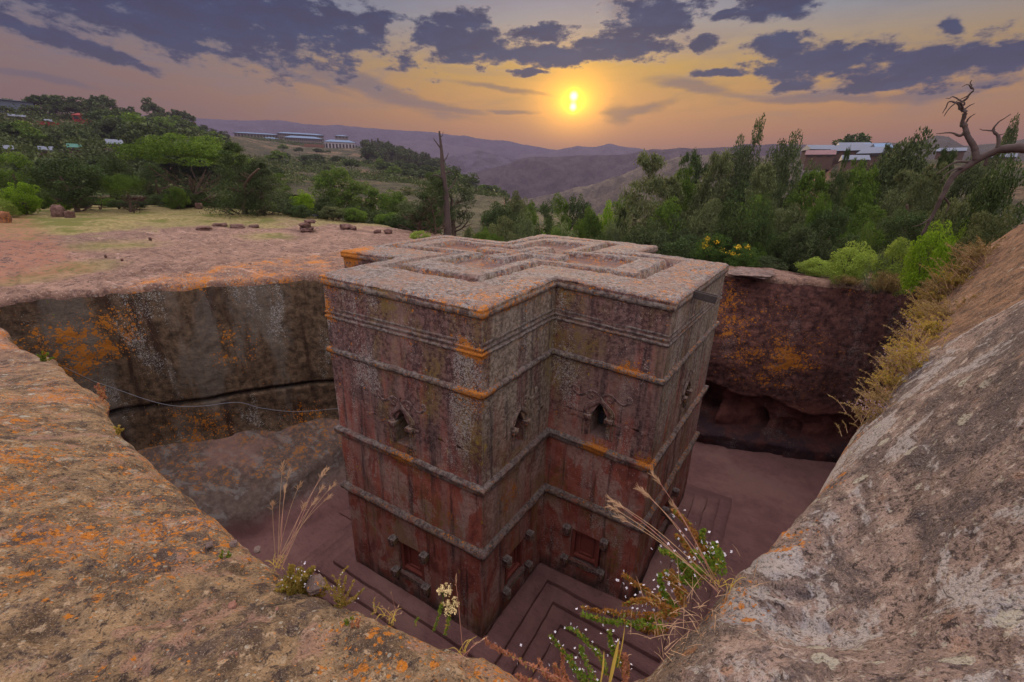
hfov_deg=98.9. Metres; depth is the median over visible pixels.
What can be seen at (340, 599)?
wiry plant
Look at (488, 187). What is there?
spur shrub
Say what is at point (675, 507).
tall dry grass
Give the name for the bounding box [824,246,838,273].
understory bush
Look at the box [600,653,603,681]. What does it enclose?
grass blade
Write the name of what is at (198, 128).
hillside tree
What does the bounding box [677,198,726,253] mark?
woodland tree
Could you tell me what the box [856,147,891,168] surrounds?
settlement house
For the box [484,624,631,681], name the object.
flowering shrub
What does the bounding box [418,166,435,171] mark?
spur shrub
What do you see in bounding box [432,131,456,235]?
dead snag
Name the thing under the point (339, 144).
building
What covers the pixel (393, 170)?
spur shrub
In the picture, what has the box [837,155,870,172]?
settlement house
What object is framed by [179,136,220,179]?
hillside tree
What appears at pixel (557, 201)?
slope tree
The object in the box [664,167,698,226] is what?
conifer tree
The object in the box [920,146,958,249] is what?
conifer tree
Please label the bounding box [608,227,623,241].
understory bush
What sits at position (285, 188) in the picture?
broadleaf tree
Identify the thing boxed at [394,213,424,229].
understory bush
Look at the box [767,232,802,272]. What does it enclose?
understory bush
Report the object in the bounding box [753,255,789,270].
woodland bush
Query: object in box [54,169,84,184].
hillside tree
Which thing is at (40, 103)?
skyline tree
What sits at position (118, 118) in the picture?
hillside tree
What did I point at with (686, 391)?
window
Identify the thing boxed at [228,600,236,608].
pebble
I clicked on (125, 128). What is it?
hillside tree
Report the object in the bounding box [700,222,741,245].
understory bush
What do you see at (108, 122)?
hillside tree
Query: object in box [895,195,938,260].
understory bush
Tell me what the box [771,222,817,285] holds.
understory bush
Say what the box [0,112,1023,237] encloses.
valley terrain
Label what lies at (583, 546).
blind window
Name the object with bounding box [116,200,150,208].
understory bush
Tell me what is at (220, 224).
rock slab
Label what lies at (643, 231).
woodland tree
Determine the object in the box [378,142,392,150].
hillside tree
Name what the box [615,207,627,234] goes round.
cypress tree
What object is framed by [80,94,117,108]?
skyline tree
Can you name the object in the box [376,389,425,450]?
window
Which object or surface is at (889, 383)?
fringe clump
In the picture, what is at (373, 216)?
understory bush
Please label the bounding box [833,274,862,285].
rim bush
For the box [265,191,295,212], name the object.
understory bush
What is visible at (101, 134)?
hillside tree
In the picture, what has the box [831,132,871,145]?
settlement tree
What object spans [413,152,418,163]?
hillside tree
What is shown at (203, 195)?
understory bush
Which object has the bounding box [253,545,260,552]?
pebble
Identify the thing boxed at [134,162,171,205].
broadleaf tree
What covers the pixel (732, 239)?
understory bush
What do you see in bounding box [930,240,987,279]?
fringe clump
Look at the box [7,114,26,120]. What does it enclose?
tin house
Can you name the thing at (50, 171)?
broadleaf tree
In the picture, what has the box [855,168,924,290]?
conifer tree
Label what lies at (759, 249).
understory bush
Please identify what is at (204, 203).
understory bush
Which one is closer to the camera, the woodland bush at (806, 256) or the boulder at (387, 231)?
the woodland bush at (806, 256)
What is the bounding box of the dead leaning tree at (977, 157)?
[912,80,1023,234]
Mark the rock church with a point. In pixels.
(493, 398)
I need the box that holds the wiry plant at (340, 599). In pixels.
[318,565,364,608]
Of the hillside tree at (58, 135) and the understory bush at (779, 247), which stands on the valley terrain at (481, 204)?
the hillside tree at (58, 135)
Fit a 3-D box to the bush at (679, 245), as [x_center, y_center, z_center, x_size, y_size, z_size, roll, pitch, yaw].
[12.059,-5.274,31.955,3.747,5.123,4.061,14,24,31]
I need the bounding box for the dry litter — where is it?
[627,543,767,661]
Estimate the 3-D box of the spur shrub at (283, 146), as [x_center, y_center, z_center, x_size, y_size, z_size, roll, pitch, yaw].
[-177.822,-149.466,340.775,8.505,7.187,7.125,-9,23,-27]
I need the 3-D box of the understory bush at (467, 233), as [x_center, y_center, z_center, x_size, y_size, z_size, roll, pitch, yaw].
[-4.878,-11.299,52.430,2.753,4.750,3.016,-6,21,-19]
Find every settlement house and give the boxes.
[799,145,834,163]
[803,150,836,169]
[831,144,874,165]
[837,142,870,144]
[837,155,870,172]
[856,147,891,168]
[864,143,892,148]
[934,147,967,159]
[990,153,1017,160]
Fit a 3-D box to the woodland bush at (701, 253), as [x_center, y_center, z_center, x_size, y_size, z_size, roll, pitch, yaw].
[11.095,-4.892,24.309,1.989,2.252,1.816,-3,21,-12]
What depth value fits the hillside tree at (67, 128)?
144.17 m
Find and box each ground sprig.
[218,549,231,558]
[344,614,353,625]
[351,618,360,627]
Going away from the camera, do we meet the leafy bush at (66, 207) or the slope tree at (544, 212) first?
the leafy bush at (66, 207)
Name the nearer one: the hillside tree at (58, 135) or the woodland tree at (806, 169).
the woodland tree at (806, 169)
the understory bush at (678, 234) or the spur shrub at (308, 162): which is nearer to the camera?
the understory bush at (678, 234)
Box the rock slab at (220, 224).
[211,223,226,226]
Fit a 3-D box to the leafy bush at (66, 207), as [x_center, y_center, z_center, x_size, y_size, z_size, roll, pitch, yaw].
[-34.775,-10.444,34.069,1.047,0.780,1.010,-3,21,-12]
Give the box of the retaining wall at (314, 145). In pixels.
[304,144,323,147]
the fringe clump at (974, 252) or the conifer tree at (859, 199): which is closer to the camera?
the fringe clump at (974, 252)
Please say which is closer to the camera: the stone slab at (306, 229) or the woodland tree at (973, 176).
the woodland tree at (973, 176)
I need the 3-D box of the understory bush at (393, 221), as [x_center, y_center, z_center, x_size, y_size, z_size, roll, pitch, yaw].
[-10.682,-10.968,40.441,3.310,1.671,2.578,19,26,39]
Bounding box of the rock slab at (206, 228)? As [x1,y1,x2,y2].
[196,226,211,230]
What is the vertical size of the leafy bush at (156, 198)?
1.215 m
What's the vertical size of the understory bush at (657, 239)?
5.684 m
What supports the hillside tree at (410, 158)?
on the valley terrain at (481, 204)
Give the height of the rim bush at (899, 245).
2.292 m
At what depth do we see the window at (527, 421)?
11.42 m
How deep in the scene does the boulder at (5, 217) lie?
26.78 m
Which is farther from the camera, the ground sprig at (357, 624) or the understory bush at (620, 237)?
the understory bush at (620, 237)
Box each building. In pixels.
[233,132,277,138]
[277,132,323,144]
[283,136,322,144]
[324,140,355,147]
[335,135,348,139]
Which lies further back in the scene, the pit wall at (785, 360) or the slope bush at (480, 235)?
the slope bush at (480, 235)
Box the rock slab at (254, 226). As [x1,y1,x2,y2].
[248,224,258,227]
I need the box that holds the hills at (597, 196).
[521,154,801,217]
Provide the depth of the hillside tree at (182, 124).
163.53 m
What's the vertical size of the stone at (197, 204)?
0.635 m
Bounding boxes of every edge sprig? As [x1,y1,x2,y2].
[36,351,54,361]
[94,383,106,400]
[113,425,123,434]
[122,298,172,408]
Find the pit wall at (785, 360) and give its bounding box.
[0,276,929,462]
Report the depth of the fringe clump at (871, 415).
2.90 m
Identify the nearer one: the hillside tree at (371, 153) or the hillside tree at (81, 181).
the hillside tree at (81, 181)
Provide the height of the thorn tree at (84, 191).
5.106 m
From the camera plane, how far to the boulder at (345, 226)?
33.49 m
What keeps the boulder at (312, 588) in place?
on the ground at (894, 552)
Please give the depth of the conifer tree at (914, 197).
23.84 m
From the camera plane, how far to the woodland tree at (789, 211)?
31.09 m
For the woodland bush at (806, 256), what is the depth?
23.50 m
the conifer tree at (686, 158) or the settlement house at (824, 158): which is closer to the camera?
the conifer tree at (686, 158)
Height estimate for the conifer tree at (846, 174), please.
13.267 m
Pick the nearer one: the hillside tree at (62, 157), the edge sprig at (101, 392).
the edge sprig at (101, 392)
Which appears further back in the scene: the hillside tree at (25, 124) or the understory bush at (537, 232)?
the hillside tree at (25, 124)
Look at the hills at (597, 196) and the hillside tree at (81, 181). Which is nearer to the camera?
the hillside tree at (81, 181)
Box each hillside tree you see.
[0,105,13,111]
[0,122,18,134]
[4,120,42,135]
[8,157,53,176]
[18,127,47,144]
[20,104,33,114]
[21,94,60,106]
[46,155,81,186]
[47,130,64,149]
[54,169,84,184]
[58,103,77,112]
[60,129,88,137]
[61,96,89,110]
[63,125,75,131]
[73,106,85,113]
[80,109,115,120]
[81,157,118,170]
[87,102,108,114]
[90,130,109,138]
[93,116,123,124]
[96,117,120,138]
[97,122,124,130]
[106,111,150,120]
[108,128,129,139]
[112,112,134,118]
[117,124,144,133]
[119,113,152,125]
[120,121,164,144]
[122,106,137,114]
[130,138,216,186]
[138,121,157,126]
[141,162,168,184]
[148,117,173,129]
[153,161,184,185]
[156,126,184,143]
[166,115,188,126]
[172,163,204,178]
[173,121,199,133]
[176,127,212,143]
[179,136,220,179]
[185,126,204,132]
[192,161,224,179]
[196,126,209,131]
[201,132,225,141]
[210,136,224,148]
[217,131,229,137]
[269,166,285,173]
[359,142,374,157]
[360,140,367,146]
[360,143,378,156]
[361,148,378,161]
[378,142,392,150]
[379,148,389,157]
[379,155,388,161]
[384,143,394,154]
[384,147,396,162]
[396,151,401,166]
[402,153,415,162]
[403,148,408,169]
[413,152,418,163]
[420,154,426,165]
[426,158,438,166]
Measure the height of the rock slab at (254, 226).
0.331 m
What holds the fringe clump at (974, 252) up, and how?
on the ground at (894, 552)
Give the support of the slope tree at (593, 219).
on the ground at (894, 552)
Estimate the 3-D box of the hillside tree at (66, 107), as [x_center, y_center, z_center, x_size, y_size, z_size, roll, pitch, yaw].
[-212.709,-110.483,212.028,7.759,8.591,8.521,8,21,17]
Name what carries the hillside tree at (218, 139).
on the valley terrain at (481, 204)
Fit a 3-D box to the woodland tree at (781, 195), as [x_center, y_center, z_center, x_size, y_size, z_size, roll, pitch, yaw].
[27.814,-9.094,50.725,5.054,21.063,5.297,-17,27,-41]
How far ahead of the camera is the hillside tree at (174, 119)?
247.97 m
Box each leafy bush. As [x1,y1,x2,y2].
[0,182,43,214]
[0,198,21,217]
[54,203,72,210]
[144,193,168,206]
[210,196,232,207]
[289,189,316,214]
[313,195,336,217]
[374,189,407,214]
[409,230,430,238]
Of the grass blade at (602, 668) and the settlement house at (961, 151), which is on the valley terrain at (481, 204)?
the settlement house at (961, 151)
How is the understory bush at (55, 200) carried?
on the ground at (894, 552)
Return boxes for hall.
[0,99,35,112]
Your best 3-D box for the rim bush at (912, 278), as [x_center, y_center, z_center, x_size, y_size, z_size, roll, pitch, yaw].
[13.453,-2.649,14.061,1.541,2.466,1.200,0,20,-5]
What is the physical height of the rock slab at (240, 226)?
0.369 m
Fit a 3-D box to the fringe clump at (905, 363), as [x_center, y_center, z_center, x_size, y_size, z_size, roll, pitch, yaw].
[2.882,0.150,3.195,0.393,0.503,0.352,-5,21,-16]
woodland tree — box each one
[622,225,659,244]
[647,195,690,242]
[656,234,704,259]
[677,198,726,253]
[715,179,756,210]
[717,134,752,201]
[729,193,773,228]
[733,113,766,205]
[755,170,790,204]
[763,138,789,216]
[769,202,811,237]
[771,130,802,217]
[792,159,826,219]
[806,204,855,251]
[837,203,893,288]
[844,126,938,224]
[876,207,932,261]
[939,156,986,229]
[978,113,1019,214]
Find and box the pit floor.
[137,418,835,681]
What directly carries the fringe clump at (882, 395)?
on the ground at (894, 552)
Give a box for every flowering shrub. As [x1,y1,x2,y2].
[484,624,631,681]
[575,508,731,635]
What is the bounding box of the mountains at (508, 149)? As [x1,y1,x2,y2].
[140,115,555,216]
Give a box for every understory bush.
[4,184,24,206]
[27,188,54,208]
[35,185,56,202]
[61,196,95,207]
[93,198,115,206]
[105,199,124,208]
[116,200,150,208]
[158,187,202,206]
[162,186,190,208]
[179,186,209,201]
[193,201,209,207]
[202,194,230,207]
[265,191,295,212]
[281,205,303,214]
[287,205,315,217]
[311,202,335,218]
[318,205,345,219]
[339,206,367,221]
[341,203,370,222]
[367,209,395,223]
[374,212,398,225]
[382,213,406,228]
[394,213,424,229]
[408,206,443,233]
[462,227,477,237]
[485,232,503,240]
[491,222,514,241]
[533,226,542,235]
[550,227,564,235]
[591,231,613,240]
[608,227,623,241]
[625,218,670,254]
[654,214,691,257]
[682,208,713,248]
[696,230,734,263]
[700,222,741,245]
[709,192,761,276]
[737,197,775,237]
[745,241,766,267]
[746,188,775,279]
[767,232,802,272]
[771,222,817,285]
[781,222,832,273]
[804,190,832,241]
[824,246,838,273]
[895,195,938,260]
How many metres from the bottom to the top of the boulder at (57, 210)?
0.951 m
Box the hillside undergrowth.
[0,103,561,212]
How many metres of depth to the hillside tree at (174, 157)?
88.21 m
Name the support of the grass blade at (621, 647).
on the ground at (894, 552)
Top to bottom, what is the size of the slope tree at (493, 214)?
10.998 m
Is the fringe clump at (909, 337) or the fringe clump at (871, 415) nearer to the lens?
the fringe clump at (871, 415)
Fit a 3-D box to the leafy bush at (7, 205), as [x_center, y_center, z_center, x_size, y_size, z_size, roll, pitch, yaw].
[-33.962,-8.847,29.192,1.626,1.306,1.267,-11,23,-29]
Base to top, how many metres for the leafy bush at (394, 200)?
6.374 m
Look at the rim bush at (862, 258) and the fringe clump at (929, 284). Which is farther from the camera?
the rim bush at (862, 258)
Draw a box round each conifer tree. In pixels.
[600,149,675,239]
[629,174,686,233]
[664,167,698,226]
[676,147,702,198]
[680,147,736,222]
[681,157,713,223]
[740,160,778,220]
[777,169,831,226]
[808,169,853,213]
[827,146,850,220]
[839,165,884,267]
[842,157,867,208]
[852,141,901,225]
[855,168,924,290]
[880,161,951,262]
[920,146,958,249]
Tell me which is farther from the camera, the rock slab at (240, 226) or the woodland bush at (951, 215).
the rock slab at (240, 226)
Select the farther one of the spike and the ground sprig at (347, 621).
the spike
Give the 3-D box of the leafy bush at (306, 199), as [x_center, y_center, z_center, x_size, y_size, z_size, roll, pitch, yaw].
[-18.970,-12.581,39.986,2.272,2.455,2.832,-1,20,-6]
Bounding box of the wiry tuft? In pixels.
[377,594,401,622]
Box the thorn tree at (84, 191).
[18,156,106,211]
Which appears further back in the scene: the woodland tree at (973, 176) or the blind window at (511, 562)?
the woodland tree at (973, 176)
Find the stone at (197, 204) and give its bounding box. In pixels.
[195,203,202,208]
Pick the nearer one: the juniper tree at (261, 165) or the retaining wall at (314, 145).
the juniper tree at (261, 165)
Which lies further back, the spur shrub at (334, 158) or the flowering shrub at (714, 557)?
the spur shrub at (334, 158)
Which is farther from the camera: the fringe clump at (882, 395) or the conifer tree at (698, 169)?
the conifer tree at (698, 169)
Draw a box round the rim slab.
[727,267,773,278]
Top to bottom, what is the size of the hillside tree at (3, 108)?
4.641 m
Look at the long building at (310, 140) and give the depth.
469.26 m
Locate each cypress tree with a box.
[560,202,569,229]
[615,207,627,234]
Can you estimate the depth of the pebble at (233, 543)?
2.71 m
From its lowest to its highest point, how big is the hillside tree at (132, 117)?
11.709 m
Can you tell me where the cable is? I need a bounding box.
[65,368,337,411]
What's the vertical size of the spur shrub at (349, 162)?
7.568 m
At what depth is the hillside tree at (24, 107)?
196.03 m
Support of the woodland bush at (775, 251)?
on the ground at (894, 552)
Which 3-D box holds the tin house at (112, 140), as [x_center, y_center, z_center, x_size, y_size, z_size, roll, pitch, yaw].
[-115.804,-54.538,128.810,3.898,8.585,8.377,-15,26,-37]
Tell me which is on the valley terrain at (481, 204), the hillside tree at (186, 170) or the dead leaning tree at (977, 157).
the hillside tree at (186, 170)
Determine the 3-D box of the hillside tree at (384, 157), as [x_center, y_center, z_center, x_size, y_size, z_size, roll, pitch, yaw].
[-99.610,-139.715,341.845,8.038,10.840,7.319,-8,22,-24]
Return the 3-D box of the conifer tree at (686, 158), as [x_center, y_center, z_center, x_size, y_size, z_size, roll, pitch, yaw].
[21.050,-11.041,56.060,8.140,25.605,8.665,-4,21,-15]
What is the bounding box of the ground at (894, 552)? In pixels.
[0,204,1023,681]
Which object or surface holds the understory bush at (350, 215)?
on the ground at (894, 552)
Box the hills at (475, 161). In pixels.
[445,150,517,175]
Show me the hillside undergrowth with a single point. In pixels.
(91, 147)
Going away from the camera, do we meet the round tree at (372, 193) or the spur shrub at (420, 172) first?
the round tree at (372, 193)
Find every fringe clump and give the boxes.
[828,391,895,435]
[838,376,900,422]
[856,332,951,390]
[857,343,919,383]
[865,347,922,394]
[883,313,935,343]
[884,326,939,360]
[899,285,948,324]
[900,312,952,341]
[901,295,950,332]
[905,281,956,320]
[906,293,978,329]
[914,254,964,304]
[917,253,991,299]
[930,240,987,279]
[944,236,1005,276]
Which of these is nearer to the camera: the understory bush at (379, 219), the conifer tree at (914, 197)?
the conifer tree at (914, 197)
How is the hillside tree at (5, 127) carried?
on the valley terrain at (481, 204)
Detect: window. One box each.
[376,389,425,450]
[387,534,430,597]
[501,386,537,453]
[502,529,534,602]
[560,523,608,582]
[569,384,632,441]
[655,487,679,548]
[677,363,696,416]
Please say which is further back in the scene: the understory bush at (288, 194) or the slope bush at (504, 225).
the understory bush at (288, 194)
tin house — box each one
[3,145,14,152]
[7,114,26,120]
[37,146,53,154]
[66,143,81,153]
[105,139,122,150]
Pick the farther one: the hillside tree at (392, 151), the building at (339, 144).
the building at (339, 144)
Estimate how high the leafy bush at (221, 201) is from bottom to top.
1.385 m
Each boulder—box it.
[0,211,11,222]
[50,204,64,216]
[64,211,75,217]
[305,574,324,595]
[340,223,352,229]
[384,229,391,233]
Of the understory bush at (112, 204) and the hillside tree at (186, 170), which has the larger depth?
the hillside tree at (186, 170)
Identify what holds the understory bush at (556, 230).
on the ground at (894, 552)
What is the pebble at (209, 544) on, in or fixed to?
on the ground at (894, 552)
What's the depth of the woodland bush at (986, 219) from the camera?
11.30 m
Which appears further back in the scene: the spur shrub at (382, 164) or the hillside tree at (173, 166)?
the spur shrub at (382, 164)
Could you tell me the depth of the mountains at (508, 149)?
1674.62 m
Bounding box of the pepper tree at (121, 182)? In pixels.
[99,173,146,212]
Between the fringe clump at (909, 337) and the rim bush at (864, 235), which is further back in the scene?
the rim bush at (864, 235)
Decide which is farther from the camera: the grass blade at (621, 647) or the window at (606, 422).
the window at (606, 422)
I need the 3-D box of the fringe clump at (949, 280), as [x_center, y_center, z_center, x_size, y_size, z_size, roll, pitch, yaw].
[7.392,-1.032,7.459,0.874,1.005,0.656,13,23,29]
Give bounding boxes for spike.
[370,597,379,615]
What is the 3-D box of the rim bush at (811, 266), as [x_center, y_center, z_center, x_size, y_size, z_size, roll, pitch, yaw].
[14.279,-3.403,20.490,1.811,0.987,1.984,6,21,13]
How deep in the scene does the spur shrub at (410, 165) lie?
253.45 m
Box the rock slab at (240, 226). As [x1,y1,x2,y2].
[230,224,244,228]
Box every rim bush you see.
[795,256,838,276]
[824,240,882,284]
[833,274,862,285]
[849,216,878,268]
[861,245,902,294]
[869,237,919,295]
[869,270,905,293]
[897,219,956,294]
[914,284,929,294]
[938,220,980,278]
[959,239,985,262]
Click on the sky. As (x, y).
(548, 74)
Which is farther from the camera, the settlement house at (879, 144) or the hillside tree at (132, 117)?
the hillside tree at (132, 117)
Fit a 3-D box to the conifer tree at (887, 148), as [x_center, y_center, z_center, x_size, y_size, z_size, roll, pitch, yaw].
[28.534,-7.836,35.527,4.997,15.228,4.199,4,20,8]
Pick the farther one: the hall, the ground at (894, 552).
the hall
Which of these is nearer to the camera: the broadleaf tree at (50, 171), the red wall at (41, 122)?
the broadleaf tree at (50, 171)
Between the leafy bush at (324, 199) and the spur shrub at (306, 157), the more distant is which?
the spur shrub at (306, 157)
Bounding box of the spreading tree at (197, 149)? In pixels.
[105,132,251,207]
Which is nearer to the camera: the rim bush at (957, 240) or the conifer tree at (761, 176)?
the rim bush at (957, 240)
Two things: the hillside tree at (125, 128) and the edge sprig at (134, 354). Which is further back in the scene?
the hillside tree at (125, 128)
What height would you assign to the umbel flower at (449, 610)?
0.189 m
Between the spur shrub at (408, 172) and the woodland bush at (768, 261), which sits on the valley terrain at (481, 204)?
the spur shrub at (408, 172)
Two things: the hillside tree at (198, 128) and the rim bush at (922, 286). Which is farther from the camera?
the hillside tree at (198, 128)
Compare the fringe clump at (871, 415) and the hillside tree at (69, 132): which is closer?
the fringe clump at (871, 415)
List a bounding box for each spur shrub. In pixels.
[265,150,289,166]
[277,144,288,151]
[293,147,303,154]
[296,154,312,160]
[301,160,312,166]
[310,154,325,159]
[313,159,327,163]
[329,156,343,164]
[343,159,359,168]
[374,162,391,172]
[385,166,402,173]
[400,163,418,169]
[401,170,414,175]
[414,170,427,179]
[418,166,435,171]
[468,177,479,182]
[483,185,495,192]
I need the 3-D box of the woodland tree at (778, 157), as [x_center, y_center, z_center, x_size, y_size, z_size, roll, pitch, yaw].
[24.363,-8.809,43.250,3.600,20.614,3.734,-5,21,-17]
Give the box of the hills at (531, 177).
[470,144,805,199]
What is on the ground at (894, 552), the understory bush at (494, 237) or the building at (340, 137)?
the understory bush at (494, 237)
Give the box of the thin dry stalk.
[449,573,488,656]
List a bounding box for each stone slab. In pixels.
[298,223,310,226]
[299,226,314,232]
[304,219,315,222]
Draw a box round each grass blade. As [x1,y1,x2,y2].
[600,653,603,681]
[609,640,618,681]
[617,628,624,666]
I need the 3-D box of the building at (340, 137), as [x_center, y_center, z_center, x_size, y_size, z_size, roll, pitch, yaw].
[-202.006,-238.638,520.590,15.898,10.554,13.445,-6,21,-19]
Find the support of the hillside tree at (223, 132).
on the valley terrain at (481, 204)
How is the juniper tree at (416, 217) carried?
on the ground at (894, 552)
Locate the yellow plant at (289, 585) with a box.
[274,561,329,598]
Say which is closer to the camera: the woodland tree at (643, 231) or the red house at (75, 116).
the woodland tree at (643, 231)
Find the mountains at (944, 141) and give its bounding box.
[799,135,1023,178]
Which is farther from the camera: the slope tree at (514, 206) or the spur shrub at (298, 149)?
the spur shrub at (298, 149)
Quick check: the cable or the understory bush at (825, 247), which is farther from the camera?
the understory bush at (825, 247)
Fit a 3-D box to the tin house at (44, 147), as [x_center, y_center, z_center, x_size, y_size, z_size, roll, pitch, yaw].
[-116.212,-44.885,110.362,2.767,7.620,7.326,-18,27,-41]
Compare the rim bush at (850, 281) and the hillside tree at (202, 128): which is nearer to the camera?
the rim bush at (850, 281)
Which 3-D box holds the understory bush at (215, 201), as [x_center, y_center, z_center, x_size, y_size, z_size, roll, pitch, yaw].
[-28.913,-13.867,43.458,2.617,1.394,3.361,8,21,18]
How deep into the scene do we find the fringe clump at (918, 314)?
7.03 m
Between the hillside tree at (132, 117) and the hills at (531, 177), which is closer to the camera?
the hillside tree at (132, 117)
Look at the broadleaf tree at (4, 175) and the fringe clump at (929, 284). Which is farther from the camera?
the broadleaf tree at (4, 175)
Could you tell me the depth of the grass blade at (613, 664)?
1.38 m
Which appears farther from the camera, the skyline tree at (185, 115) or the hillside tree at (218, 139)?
the skyline tree at (185, 115)
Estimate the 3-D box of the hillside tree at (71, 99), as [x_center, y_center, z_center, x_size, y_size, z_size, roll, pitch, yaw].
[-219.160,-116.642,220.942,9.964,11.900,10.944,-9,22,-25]
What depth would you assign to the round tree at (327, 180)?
67.27 m
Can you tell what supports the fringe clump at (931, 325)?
on the ground at (894, 552)
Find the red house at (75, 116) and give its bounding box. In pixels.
[71,113,85,121]
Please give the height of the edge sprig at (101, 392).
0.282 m
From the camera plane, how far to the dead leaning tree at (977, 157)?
10.21 m
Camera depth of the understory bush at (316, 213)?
38.69 m
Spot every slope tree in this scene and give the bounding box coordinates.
[479,201,522,238]
[507,190,527,223]
[523,199,538,225]
[536,199,553,234]
[543,192,571,234]
[564,194,593,238]
[571,219,585,237]
[576,206,601,238]
[596,193,633,237]
[597,199,614,236]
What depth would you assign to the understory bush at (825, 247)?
23.04 m
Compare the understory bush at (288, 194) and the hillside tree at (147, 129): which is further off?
the hillside tree at (147, 129)
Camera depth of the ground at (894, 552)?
1.97 m
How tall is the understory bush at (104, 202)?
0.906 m
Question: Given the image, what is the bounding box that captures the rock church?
[281,234,731,681]
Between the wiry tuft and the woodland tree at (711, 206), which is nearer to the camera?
the wiry tuft
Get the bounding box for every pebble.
[206,541,212,548]
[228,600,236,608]
[229,540,237,547]
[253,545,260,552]
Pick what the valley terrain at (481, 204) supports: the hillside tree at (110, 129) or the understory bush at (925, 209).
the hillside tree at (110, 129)
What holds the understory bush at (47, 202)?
on the ground at (894, 552)
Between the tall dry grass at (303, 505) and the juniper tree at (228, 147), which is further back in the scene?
the juniper tree at (228, 147)
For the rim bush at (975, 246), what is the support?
on the ground at (894, 552)
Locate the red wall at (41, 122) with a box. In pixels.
[36,121,59,126]
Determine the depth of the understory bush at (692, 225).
36.41 m
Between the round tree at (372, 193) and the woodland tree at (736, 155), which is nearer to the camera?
the woodland tree at (736, 155)
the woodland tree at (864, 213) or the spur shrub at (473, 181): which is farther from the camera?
the spur shrub at (473, 181)
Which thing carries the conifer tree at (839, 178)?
on the ground at (894, 552)
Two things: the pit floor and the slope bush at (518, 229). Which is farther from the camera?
the slope bush at (518, 229)
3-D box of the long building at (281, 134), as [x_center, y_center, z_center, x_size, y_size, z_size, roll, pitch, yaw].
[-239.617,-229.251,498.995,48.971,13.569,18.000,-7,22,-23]
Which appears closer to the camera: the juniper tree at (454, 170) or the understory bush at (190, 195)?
the understory bush at (190, 195)
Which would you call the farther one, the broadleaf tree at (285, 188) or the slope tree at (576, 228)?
the broadleaf tree at (285, 188)
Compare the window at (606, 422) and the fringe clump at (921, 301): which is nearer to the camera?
the fringe clump at (921, 301)
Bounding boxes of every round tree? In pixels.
[308,165,358,219]
[342,180,379,222]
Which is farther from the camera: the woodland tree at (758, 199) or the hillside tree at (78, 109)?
the hillside tree at (78, 109)
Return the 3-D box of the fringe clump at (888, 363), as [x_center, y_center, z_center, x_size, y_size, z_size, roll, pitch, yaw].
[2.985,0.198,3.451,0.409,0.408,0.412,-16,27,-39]
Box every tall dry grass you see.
[268,460,335,570]
[605,468,745,592]
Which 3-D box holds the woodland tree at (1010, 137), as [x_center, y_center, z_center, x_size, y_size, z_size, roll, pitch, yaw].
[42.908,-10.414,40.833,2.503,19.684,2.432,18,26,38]
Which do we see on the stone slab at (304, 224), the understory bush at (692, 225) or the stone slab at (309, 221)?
the stone slab at (309, 221)
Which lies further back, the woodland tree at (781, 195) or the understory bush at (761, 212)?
the woodland tree at (781, 195)
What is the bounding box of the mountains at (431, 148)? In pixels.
[392,140,643,158]
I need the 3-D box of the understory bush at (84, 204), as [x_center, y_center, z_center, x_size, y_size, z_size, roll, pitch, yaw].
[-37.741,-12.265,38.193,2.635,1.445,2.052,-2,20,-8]
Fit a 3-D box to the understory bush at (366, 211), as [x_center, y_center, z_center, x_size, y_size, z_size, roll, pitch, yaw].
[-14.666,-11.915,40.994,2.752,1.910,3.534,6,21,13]
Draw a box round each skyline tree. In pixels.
[25,95,59,104]
[49,94,65,113]
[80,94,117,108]
[83,101,105,110]
[140,97,161,114]
[166,109,195,120]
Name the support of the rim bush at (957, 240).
on the ground at (894, 552)
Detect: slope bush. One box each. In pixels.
[472,227,491,238]
[488,215,520,241]
[507,208,536,239]
[552,220,578,237]
[603,218,618,240]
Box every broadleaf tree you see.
[0,151,44,203]
[35,165,76,200]
[94,152,137,200]
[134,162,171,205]
[262,173,292,199]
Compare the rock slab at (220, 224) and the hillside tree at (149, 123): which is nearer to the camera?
the rock slab at (220, 224)
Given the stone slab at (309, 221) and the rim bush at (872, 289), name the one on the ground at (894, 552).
the rim bush at (872, 289)
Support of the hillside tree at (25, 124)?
on the valley terrain at (481, 204)
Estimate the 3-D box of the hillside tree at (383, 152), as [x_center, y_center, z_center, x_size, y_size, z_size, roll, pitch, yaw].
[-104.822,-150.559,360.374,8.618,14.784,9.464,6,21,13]
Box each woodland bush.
[690,232,731,261]
[721,243,760,267]
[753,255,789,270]
[760,233,786,283]
[784,238,823,273]
[830,229,878,269]
[920,190,981,272]
[943,156,1023,258]
[949,204,1016,265]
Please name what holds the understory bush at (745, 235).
on the ground at (894, 552)
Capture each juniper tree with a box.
[198,141,278,217]
[234,159,302,216]
[395,186,439,233]
[420,171,447,234]
[429,164,478,235]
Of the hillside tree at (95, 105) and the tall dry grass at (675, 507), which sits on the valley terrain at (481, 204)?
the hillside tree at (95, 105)
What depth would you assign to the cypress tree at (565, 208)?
55.29 m
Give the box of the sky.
[0,0,1023,149]
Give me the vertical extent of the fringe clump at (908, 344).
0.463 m
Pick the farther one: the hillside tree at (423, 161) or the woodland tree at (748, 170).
the hillside tree at (423, 161)
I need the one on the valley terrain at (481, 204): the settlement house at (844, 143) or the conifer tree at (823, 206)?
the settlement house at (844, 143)
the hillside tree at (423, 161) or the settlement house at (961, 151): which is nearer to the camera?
the settlement house at (961, 151)
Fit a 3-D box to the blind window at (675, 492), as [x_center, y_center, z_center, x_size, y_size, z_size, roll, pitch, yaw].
[5.320,6.223,15.502,0.570,1.789,1.430,15,24,33]
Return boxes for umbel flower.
[432,582,451,632]
[443,597,458,635]
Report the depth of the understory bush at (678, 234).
34.56 m

